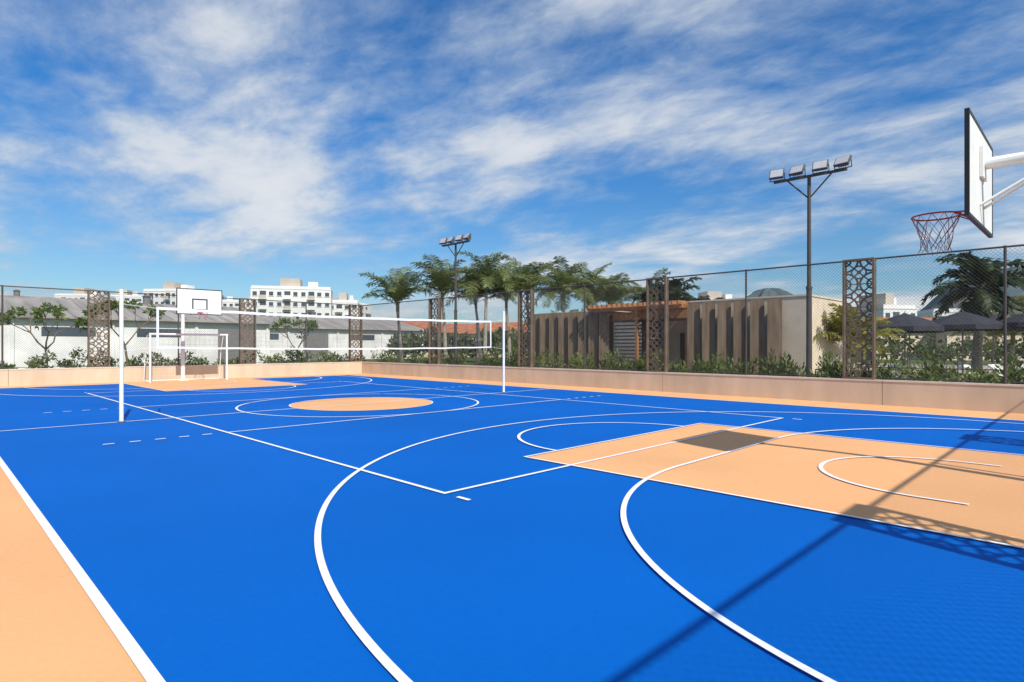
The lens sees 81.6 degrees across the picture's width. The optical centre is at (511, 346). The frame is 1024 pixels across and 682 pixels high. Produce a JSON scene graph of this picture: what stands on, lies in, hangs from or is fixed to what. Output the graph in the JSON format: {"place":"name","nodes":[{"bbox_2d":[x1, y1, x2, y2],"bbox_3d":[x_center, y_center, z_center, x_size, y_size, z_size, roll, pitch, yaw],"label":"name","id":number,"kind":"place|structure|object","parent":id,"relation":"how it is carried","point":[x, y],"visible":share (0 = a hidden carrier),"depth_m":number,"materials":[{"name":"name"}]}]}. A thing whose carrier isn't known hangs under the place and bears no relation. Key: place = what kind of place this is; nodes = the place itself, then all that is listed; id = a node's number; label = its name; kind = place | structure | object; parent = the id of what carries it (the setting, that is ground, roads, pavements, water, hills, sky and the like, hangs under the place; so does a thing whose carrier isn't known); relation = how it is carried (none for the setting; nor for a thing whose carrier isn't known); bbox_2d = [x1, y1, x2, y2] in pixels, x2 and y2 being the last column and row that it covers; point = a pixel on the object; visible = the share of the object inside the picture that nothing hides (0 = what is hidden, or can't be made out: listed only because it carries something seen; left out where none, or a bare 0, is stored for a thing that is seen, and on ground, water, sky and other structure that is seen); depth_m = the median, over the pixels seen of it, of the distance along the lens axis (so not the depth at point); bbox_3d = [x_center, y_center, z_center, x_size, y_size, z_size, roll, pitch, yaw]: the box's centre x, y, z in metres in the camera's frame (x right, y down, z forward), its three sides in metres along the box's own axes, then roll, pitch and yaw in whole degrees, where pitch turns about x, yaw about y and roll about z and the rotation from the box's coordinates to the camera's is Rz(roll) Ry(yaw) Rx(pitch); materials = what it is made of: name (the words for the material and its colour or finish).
{"place":"outdoors","nodes":[
{"label":"outdoors","id":0,"kind":"place"},
{"bbox_2d":[0,289,117,301],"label":"warehouse","id":1,"kind":"structure","parent":0,"point":[17,294],"depth_m":69.45,"materials":[{"name":"metal"}]},
{"bbox_2d":[54,288,115,299],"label":"apartment building","id":2,"kind":"structure","parent":0,"point":[77,293],"depth_m":230.56,"materials":[{"name":"white concrete"}]},
{"bbox_2d":[103,290,142,302],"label":"apartment building","id":3,"kind":"structure","parent":0,"point":[132,297],"depth_m":271.59,"materials":[{"name":"white concrete"}]},
{"bbox_2d":[0,295,273,368],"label":"warehouse","id":4,"kind":"structure","parent":0,"point":[202,324],"depth_m":43.41,"materials":[{"name":"painted white masonry"},{"name":"metal roofing"},{"name":"glass"}]},
{"bbox_2d":[143,282,194,304],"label":"apartment building","id":5,"kind":"structure","parent":0,"point":[169,288],"depth_m":210.32,"materials":[{"name":"white concrete"}]},
{"bbox_2d":[222,295,243,308],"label":"apartment building","id":6,"kind":"structure","parent":0,"point":[234,303],"depth_m":262.01,"materials":[{"name":"white concrete"}]},
{"bbox_2d":[241,295,250,309],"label":"apartment building","id":7,"kind":"structure","parent":0,"point":[249,296],"depth_m":300.00,"materials":[{"name":"white concrete"}]},
{"bbox_2d":[250,278,332,316],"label":"apartment building","id":8,"kind":"structure","parent":0,"point":[290,289],"depth_m":172.28,"materials":[{"name":"white concrete"}]},
{"bbox_2d":[333,298,370,316],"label":"apartment building","id":9,"kind":"structure","parent":0,"point":[366,310],"depth_m":283.47,"materials":[{"name":"white concrete"}]},
{"bbox_2d":[0,375,1023,681],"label":"sports court","id":10,"kind":"object","parent":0,"point":[190,547],"visible":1,"depth_m":4.41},
{"bbox_2d":[0,375,1023,681],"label":"court markings","id":11,"kind":"object","parent":10,"relation":"on","point":[140,659],"visible":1,"depth_m":4.55,"materials":[{"name":"white paint"}]},
{"bbox_2d":[144,333,227,382],"bbox_3d":[-14.096,0.481,25.692,3.080,2.039,1.007,0,0,-45],"label":"futsal goal","id":12,"kind":"object","parent":11,"relation":"on","point":[166,335],"visible":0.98,"depth_m":25.59,"materials":[{"name":"white paint"}]},
{"bbox_2d":[176,288,221,380],"bbox_3d":[-13.522,-0.427,25.118,1.748,3.855,3.055,0,0,-45],"label":"basketball hoop","id":13,"kind":"object","parent":11,"relation":"on","point":[200,299],"visible":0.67,"depth_m":24.55,"materials":[{"name":"white paint"}]},
{"bbox_2d":[117,289,504,421],"bbox_3d":[-3.981,0.190,15.394,10.659,2.620,0.159,0,0,-45],"label":"volleyball net","id":14,"kind":"object","parent":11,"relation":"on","point":[121,366],"visible":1,"depth_m":13.52,"materials":[{"name":"white paint"}]},
{"bbox_2d":[125,379,1023,548],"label":"key paint","id":15,"kind":"object","parent":10,"relation":"on","point":[786,470],"visible":0.96,"depth_m":7.17,"materials":[{"name":"beige paint"}]},
{"bbox_2d":[0,373,1023,681],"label":"court surround","id":16,"kind":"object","parent":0,"point":[54,625],"visible":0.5,"depth_m":3.50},
{"bbox_2d":[0,0,1023,323],"label":"sky","id":17,"kind":"structure","parent":0,"point":[228,146],"materials":[{"name":"blue"}]},
{"bbox_2d":[276,357,1023,364],"bbox_3d":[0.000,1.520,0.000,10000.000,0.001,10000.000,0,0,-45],"label":"ground","id":18,"kind":"structure","parent":0,"point":[857,361],"depth_m":58.61,"materials":[{"name":"green plant"}]},
{"bbox_2d":[0,362,361,386],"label":"boundary wall","id":19,"kind":"structure","parent":18,"relation":"on","point":[36,376],"depth_m":25.80,"materials":[{"name":"paint"}]},
{"bbox_2d":[87,290,109,366],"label":"perforated pillar","id":20,"kind":"structure","parent":19,"relation":"on","point":[99,321],"depth_m":24.21,"materials":[{"name":"brown metal"}]},
{"bbox_2d":[0,285,362,368],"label":"chain link fence","id":21,"kind":"object","parent":19,"relation":"on","point":[1,325],"visible":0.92,"depth_m":25.36,"materials":[{"name":"metal"}]},
{"bbox_2d":[239,298,255,363],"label":"perforated pillar","id":22,"kind":"structure","parent":19,"relation":"on","point":[253,337],"depth_m":28.44,"materials":[{"name":"brown metal"}]},
{"bbox_2d":[349,304,361,361],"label":"perforated pillar","id":23,"kind":"structure","parent":19,"relation":"on","point":[350,332],"depth_m":32.53,"materials":[{"name":"brown metal"}]},
{"bbox_2d":[247,309,426,360],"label":"warehouse","id":24,"kind":"structure","parent":18,"relation":"on","point":[281,343],"depth_m":66.21,"materials":[{"name":"painted white masonry"},{"name":"metal roofing"},{"name":"glass"}]},
{"bbox_2d":[333,293,359,318],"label":"apartment building","id":25,"kind":"structure","parent":18,"relation":"on","point":[343,298],"depth_m":185.21,"materials":[{"name":"white concrete"}]},
{"bbox_2d":[400,321,453,357],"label":"house","id":26,"kind":"structure","parent":18,"relation":"on","point":[422,325],"depth_m":77.59,"materials":[{"name":"ceramic"}]},
{"bbox_2d":[385,326,527,358],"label":"tree line","id":27,"kind":"object","parent":18,"relation":"on","point":[410,341],"visible":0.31,"depth_m":54.76,"materials":[{"name":"plant"}]},
{"bbox_2d":[441,324,475,330],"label":"house","id":28,"kind":"structure","parent":18,"relation":"on","point":[458,327],"depth_m":88.13,"materials":[{"name":"ceramic"}]},
{"bbox_2d":[457,322,526,356],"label":"house","id":29,"kind":"structure","parent":18,"relation":"on","point":[494,325],"depth_m":82.23,"materials":[{"name":"ceramic"}]},
{"bbox_2d":[362,362,1023,413],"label":"boundary wall","id":30,"kind":"structure","parent":18,"relation":"on","point":[995,397],"depth_m":17.22,"materials":[{"name":"paint"}]},
{"bbox_2d":[429,298,440,363],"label":"perforated pillar","id":31,"kind":"structure","parent":30,"relation":"on","point":[438,331],"depth_m":28.20,"materials":[{"name":"brown metal"}]},
{"bbox_2d":[518,289,533,367],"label":"perforated pillar","id":32,"kind":"structure","parent":30,"relation":"on","point":[531,327],"depth_m":23.99,"materials":[{"name":"brown metal"}]},
{"bbox_2d":[646,277,668,371],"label":"perforated pillar","id":33,"kind":"structure","parent":30,"relation":"on","point":[649,333],"depth_m":19.73,"materials":[{"name":"brown metal"}]},
{"bbox_2d":[362,244,1023,383],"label":"chain link fence","id":34,"kind":"object","parent":30,"relation":"on","point":[1004,314],"visible":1,"depth_m":17.50,"materials":[{"name":"metal"}]},
{"bbox_2d":[842,257,875,379],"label":"perforated pillar","id":35,"kind":"structure","parent":30,"relation":"on","point":[845,318],"depth_m":15.51,"materials":[{"name":"brown metal"}]},
{"bbox_2d":[858,317,937,359],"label":"house","id":36,"kind":"structure","parent":18,"relation":"on","point":[912,335],"depth_m":66.01,"materials":[{"name":"concrete"}]},
{"bbox_2d":[877,334,1023,364],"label":"tree line","id":37,"kind":"object","parent":18,"relation":"on","point":[997,348],"visible":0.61,"depth_m":46.28,"materials":[{"name":"plant"}]},
{"bbox_2d":[931,331,1023,360],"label":"house","id":38,"kind":"structure","parent":18,"relation":"on","point":[945,336],"depth_m":62.75,"materials":[{"name":"concrete"}]},
{"bbox_3d":[3.748,1.330,22.910,2.700,0.360,31.300,0,0,-45],"label":"planting bed","id":39,"kind":"object","parent":18,"relation":"on","visible":0},
{"bbox_2d":[370,347,448,363],"bbox_3d":[-5.298,0.739,31.466,2.099,1.386,6.473,0,0,-45],"label":"hedge","id":40,"kind":"object","parent":39,"relation":"on","point":[408,359],"visible":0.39,"depth_m":31.93,"materials":[{"name":"green plant"}]},
{"bbox_2d":[439,233,470,364],"bbox_3d":[-2.725,-1.921,28.671,0.404,6.841,2.253,0,0,-45],"label":"floodlight pole","id":41,"kind":"object","parent":39,"relation":"on","point":[458,238],"visible":0.91,"depth_m":28.62,"materials":[{"name":"metal"}]},
{"bbox_2d":[442,346,549,367],"bbox_3d":[-1.066,0.698,27.325,2.080,1.471,6.424,0,0,-45],"label":"hedge","id":42,"kind":"object","parent":39,"relation":"on","point":[485,361],"visible":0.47,"depth_m":26.67,"materials":[{"name":"green plant"}]},
{"bbox_2d":[534,348,663,370],"bbox_3d":[3.149,0.671,23.047,2.060,1.314,6.417,0,0,-45],"label":"hedge","id":43,"kind":"object","parent":39,"relation":"on","point":[613,364],"visible":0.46,"depth_m":22.36,"materials":[{"name":"green plant"}]},
{"bbox_2d":[654,349,858,377],"bbox_3d":[7.427,0.641,18.739,2.067,1.348,6.532,0,0,-45],"label":"hedge","id":44,"kind":"object","parent":39,"relation":"on","point":[775,368],"visible":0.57,"depth_m":18.38,"materials":[{"name":"green plant"}]},
{"bbox_2d":[769,155,851,376],"bbox_3d":[8.660,-1.921,17.286,0.404,6.841,2.253,0,0,-45],"label":"floodlight pole","id":45,"kind":"object","parent":39,"relation":"on","point":[818,166],"visible":0.9,"depth_m":17.24,"materials":[{"name":"metal"}]},
{"bbox_2d":[847,349,1023,383],"bbox_3d":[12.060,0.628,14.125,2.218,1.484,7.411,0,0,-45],"label":"hedge","id":46,"kind":"object","parent":39,"relation":"on","point":[970,376],"visible":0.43,"depth_m":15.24,"materials":[{"name":"green plant"}]},
{"bbox_2d":[534,294,841,376],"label":"pool pavilion","id":47,"kind":"structure","parent":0,"point":[769,324],"depth_m":22.25,"materials":[{"name":"concrete"}]},
{"bbox_2d":[688,295,724,300],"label":"palm tree","id":48,"kind":"object","parent":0,"point":[698,298],"visible":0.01,"depth_m":32.89,"materials":[{"name":"green plant"}]},
{"bbox_2d":[698,291,731,299],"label":"apartment building","id":49,"kind":"structure","parent":0,"point":[715,296],"depth_m":182.53,"materials":[{"name":"white concrete"}]},
{"bbox_2d":[747,288,793,297],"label":"hill","id":50,"kind":"structure","parent":0,"point":[763,292],"depth_m":2457.82,"materials":[{"name":"grey"}]},
{"bbox_2d":[856,293,917,319],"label":"apartment building","id":51,"kind":"structure","parent":0,"point":[893,304],"depth_m":120.69,"materials":[{"name":"white concrete"}]},
{"bbox_2d":[853,363,1020,382],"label":"pavement","id":52,"kind":"structure","parent":0,"point":[944,365],"depth_m":43.76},
{"bbox_2d":[358,267,433,361],"bbox_3d":[-6.883,-1.791,35.670,4.769,6.586,4.902,0,0,2],"label":"palm tree","id":53,"kind":"object","parent":52,"relation":"on","point":[396,294],"visible":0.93,"depth_m":35.92,"materials":[{"name":"green plant"}]},
{"bbox_2d":[393,254,492,357],"bbox_3d":[-3.628,-1.875,34.506,5.218,6.752,5.225,0,0,-45],"label":"palm tree","id":54,"kind":"object","parent":52,"relation":"on","point":[443,280],"visible":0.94,"depth_m":34.05,"materials":[{"name":"green plant"}]},
{"bbox_2d":[445,269,516,362],"bbox_3d":[-2.116,-1.672,37.342,4.912,6.347,4.905,0,0,-14],"label":"palm tree","id":55,"kind":"object","parent":52,"relation":"on","point":[462,292],"visible":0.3,"depth_m":36.93,"materials":[{"name":"green plant"}]},
{"bbox_2d":[450,250,531,355],"bbox_3d":[-1.682,-2.047,34.590,4.921,7.097,4.899,0,0,-45],"label":"palm tree","id":56,"kind":"object","parent":52,"relation":"on","point":[486,272],"visible":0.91,"depth_m":34.01,"materials":[{"name":"green plant"}]},
{"bbox_2d":[473,261,548,358],"bbox_3d":[-0.243,-2.022,36.471,5.103,7.047,5.245,0,0,2],"label":"palm tree","id":57,"kind":"object","parent":52,"relation":"on","point":[521,285],"visible":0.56,"depth_m":36.80,"materials":[{"name":"green plant"}]},
{"bbox_2d":[495,257,562,365],"bbox_3d":[0.868,-2.212,39.978,5.740,7.428,5.748,0,0,38],"label":"palm tree","id":58,"kind":"object","parent":52,"relation":"on","point":[537,268],"visible":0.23,"depth_m":39.00,"materials":[{"name":"green plant"}]},
{"bbox_2d":[527,264,597,311],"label":"palm tree","id":59,"kind":"object","parent":52,"relation":"on","point":[565,279],"visible":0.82,"depth_m":34.77,"materials":[{"name":"green plant"}]},
{"bbox_2d":[524,256,604,309],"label":"palm tree","id":60,"kind":"object","parent":52,"relation":"on","point":[562,265],"visible":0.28,"depth_m":37.34,"materials":[{"name":"green plant"}]},
{"bbox_2d":[550,262,630,310],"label":"palm tree","id":61,"kind":"object","parent":52,"relation":"on","point":[597,280],"visible":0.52,"depth_m":37.42,"materials":[{"name":"green plant"}]},
{"bbox_2d":[581,272,639,310],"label":"palm tree","id":62,"kind":"object","parent":52,"relation":"on","point":[614,283],"visible":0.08,"depth_m":43.96,"materials":[{"name":"green plant"}]},
{"bbox_2d":[582,273,642,305],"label":"palm tree","id":63,"kind":"object","parent":52,"relation":"on","point":[618,277],"visible":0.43,"depth_m":39.81,"materials":[{"name":"green plant"}]},
{"bbox_2d":[615,268,686,302],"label":"palm tree","id":64,"kind":"object","parent":52,"relation":"on","point":[638,292],"visible":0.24,"depth_m":38.15,"materials":[{"name":"green plant"}]},
{"bbox_2d":[632,276,701,302],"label":"palm tree","id":65,"kind":"object","parent":52,"relation":"on","point":[675,283],"visible":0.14,"depth_m":37.22,"materials":[{"name":"green plant"}]},
{"bbox_2d":[651,289,696,300],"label":"palm tree","id":66,"kind":"object","parent":52,"relation":"on","point":[676,295],"visible":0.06,"depth_m":35.48,"materials":[{"name":"green plant"}]},
{"bbox_2d":[813,303,904,370],"bbox_3d":[11.691,-0.010,20.787,3.662,3.024,3.421,0,0,-45],"label":"tree","id":67,"kind":"object","parent":52,"relation":"on","point":[837,325],"visible":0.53,"depth_m":20.33,"materials":[{"name":"plant"}]},
{"bbox_2d":[851,333,936,359],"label":"tree line","id":68,"kind":"object","parent":52,"relation":"on","point":[912,340],"visible":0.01,"depth_m":60.02,"materials":[{"name":"plant"}]},
{"bbox_2d":[863,312,948,379],"bbox_3d":[15.556,0.055,23.476,2.679,2.890,2.679,0,0,-45],"label":"parasol","id":69,"kind":"object","parent":52,"relation":"on","point":[911,323],"visible":0.51,"depth_m":22.62,"materials":[{"name":"grey fabric"}]},
{"bbox_2d":[889,332,944,372],"bbox_3d":[21.567,-0.020,32.173,2.956,3.040,2.956,0,0,-45],"label":"parasol","id":70,"kind":"object","parent":52,"relation":"on","point":[909,339],"visible":0.06,"depth_m":32.15,"materials":[{"name":"grey fabric"}]},
{"bbox_2d":[861,354,1023,381],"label":"metal railing","id":71,"kind":"object","parent":52,"relation":"on","point":[957,368],"visible":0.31,"depth_m":19.41,"materials":[{"name":"metal"}]},
{"bbox_2d":[932,309,1010,381],"bbox_3d":[17.465,0.030,22.981,2.772,2.940,2.772,0,0,-45],"label":"parasol","id":72,"kind":"object","parent":52,"relation":"on","point":[956,325],"visible":0.6,"depth_m":22.20,"materials":[{"name":"grey fabric"}]},
{"bbox_2d":[921,251,1023,379],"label":"palm tree","id":73,"kind":"object","parent":52,"relation":"on","point":[982,266],"visible":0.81,"depth_m":23.94,"materials":[{"name":"green plant"}]},
{"bbox_2d":[959,365,1002,375],"bbox_3d":[20.152,1.160,25.385,0.600,0.680,1.900,0,0,-11],"label":"sun lounger","id":74,"kind":"object","parent":52,"relation":"on","point":[960,366],"visible":0.04,"depth_m":26.13,"materials":[{"name":"white paint"}]},
{"bbox_2d":[949,295,1023,366],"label":"palm tree","id":75,"kind":"object","parent":52,"relation":"on","point":[1012,340],"visible":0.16,"depth_m":28.79,"materials":[{"name":"green plant"}]},
{"bbox_2d":[987,364,1002,373],"bbox_3d":[21.920,1.160,25.880,0.600,0.680,1.900,0,0,-11],"label":"sun lounger","id":76,"kind":"object","parent":52,"relation":"on","point":[993,365],"visible":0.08,"depth_m":26.64,"materials":[{"name":"white paint"}]},
{"bbox_2d":[987,312,1023,378],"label":"parasol","id":77,"kind":"object","parent":52,"relation":"on","point":[994,317],"visible":0.18,"depth_m":26.98,"materials":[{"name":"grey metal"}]},
{"bbox_2d":[999,313,1023,328],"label":"parasol","id":78,"kind":"object","parent":52,"relation":"on","point":[1017,321],"visible":0.41,"depth_m":21.39,"materials":[{"name":"grey fabric"}]},
{"bbox_2d":[917,297,993,317],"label":"apartment building","id":79,"kind":"structure","parent":0,"point":[955,310],"depth_m":134.66,"materials":[{"name":"white concrete"}]},
{"bbox_2d":[911,108,1023,254],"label":"basketball hoop","id":80,"kind":"object","parent":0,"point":[981,162],"visible":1,"depth_m":6.35,"materials":[{"name":"white paint"}]},
{"bbox_2d":[920,266,1023,310],"bbox_3d":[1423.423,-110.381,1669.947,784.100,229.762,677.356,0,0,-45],"label":"hill","id":81,"kind":"structure","parent":0,"point":[1011,288],"depth_m":1665.05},
{"bbox_3d":[-20.266,1.326,22.733,31.490,0.372,2.390,0,0,-45],"label":"planting bed","id":82,"kind":"object","parent":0,"visible":0},
{"bbox_2d":[0,361,17,368],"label":"shrub","id":83,"kind":"object","parent":82,"relation":"on","point":[7,365],"visible":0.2,"depth_m":22.89,"materials":[{"name":"green plant"}]},
{"bbox_2d":[24,349,57,368],"bbox_3d":[-18.905,0.630,23.699,1.234,1.104,0.906,0,0,24],"label":"shrub","id":84,"kind":"object","parent":82,"relation":"on","point":[29,363],"visible":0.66,"depth_m":23.64,"materials":[{"name":"green plant"}]},
{"bbox_2d":[0,302,86,363],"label":"frangipani tree","id":85,"kind":"object","parent":82,"relation":"on","point":[48,310],"visible":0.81,"depth_m":23.62,"materials":[{"name":"green plant"}]},
{"bbox_2d":[56,347,86,367],"bbox_3d":[-18.044,0.671,24.217,1.106,1.317,1.220,0,0,-45],"label":"shrub","id":86,"kind":"object","parent":82,"relation":"on","point":[64,361],"visible":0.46,"depth_m":24.06,"materials":[{"name":"green plant"}]},
{"bbox_2d":[82,348,124,366],"bbox_3d":[-17.484,0.715,25.351,1.598,1.339,0.840,0,0,-12],"label":"shrub","id":87,"kind":"object","parent":82,"relation":"on","point":[111,359],"visible":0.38,"depth_m":25.34,"materials":[{"name":"green plant"}]},
{"bbox_2d":[81,299,166,364],"bbox_3d":[-16.699,-0.304,25.836,3.123,3.619,2.477,0,0,-45],"label":"frangipani tree","id":88,"kind":"object","parent":82,"relation":"on","point":[116,305],"visible":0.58,"depth_m":25.91,"materials":[{"name":"green plant"}]},
{"bbox_2d":[124,355,147,366],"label":"shrub","id":89,"kind":"object","parent":82,"relation":"on","point":[131,360],"visible":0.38,"depth_m":26.35,"materials":[{"name":"green plant"}]},
{"bbox_2d":[136,351,174,365],"bbox_3d":[-15.908,0.725,26.514,1.494,1.046,1.112,0,0,-45],"label":"shrub","id":90,"kind":"object","parent":82,"relation":"on","point":[161,360],"visible":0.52,"depth_m":26.36,"materials":[{"name":"green plant"}]},
{"bbox_2d":[168,349,197,365],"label":"shrub","id":91,"kind":"object","parent":82,"relation":"on","point":[186,356],"visible":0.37,"depth_m":27.23,"materials":[{"name":"green plant"}]},
{"bbox_2d":[185,355,208,364],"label":"shrub","id":92,"kind":"object","parent":82,"relation":"on","point":[199,362],"visible":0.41,"depth_m":28.19,"materials":[{"name":"green plant"}]},
{"bbox_2d":[212,357,238,364],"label":"shrub","id":93,"kind":"object","parent":82,"relation":"on","point":[234,360],"visible":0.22,"depth_m":29.03,"materials":[{"name":"green plant"}]},
{"bbox_2d":[231,349,262,363],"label":"shrub","id":94,"kind":"object","parent":82,"relation":"on","point":[249,356],"visible":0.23,"depth_m":29.43,"materials":[{"name":"green plant"}]},
{"bbox_2d":[259,353,284,363],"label":"shrub","id":95,"kind":"object","parent":82,"relation":"on","point":[270,359],"visible":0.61,"depth_m":30.09,"materials":[{"name":"green plant"}]},
{"bbox_2d":[281,347,300,362],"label":"shrub","id":96,"kind":"object","parent":82,"relation":"on","point":[296,356],"visible":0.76,"depth_m":30.70,"materials":[{"name":"green plant"}]},
{"bbox_2d":[268,316,318,360],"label":"frangipani tree","id":97,"kind":"object","parent":82,"relation":"on","point":[284,322],"visible":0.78,"depth_m":31.41,"materials":[{"name":"green plant"}]},
{"bbox_2d":[296,351,314,362],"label":"shrub","id":98,"kind":"object","parent":82,"relation":"on","point":[302,358],"visible":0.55,"depth_m":31.74,"materials":[{"name":"green plant"}]},
{"bbox_2d":[315,351,337,362],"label":"shrub","id":99,"kind":"object","parent":82,"relation":"on","point":[324,355],"visible":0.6,"depth_m":32.21,"materials":[{"name":"green plant"}]},
{"bbox_2d":[331,352,347,361],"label":"shrub","id":100,"kind":"object","parent":82,"relation":"on","point":[337,359],"visible":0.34,"depth_m":33.14,"materials":[{"name":"green plant"}]},
{"bbox_2d":[344,355,366,361],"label":"shrub","id":101,"kind":"object","parent":82,"relation":"on","point":[364,358],"visible":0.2,"depth_m":33.40,"materials":[{"name":"green plant"}]}
]}

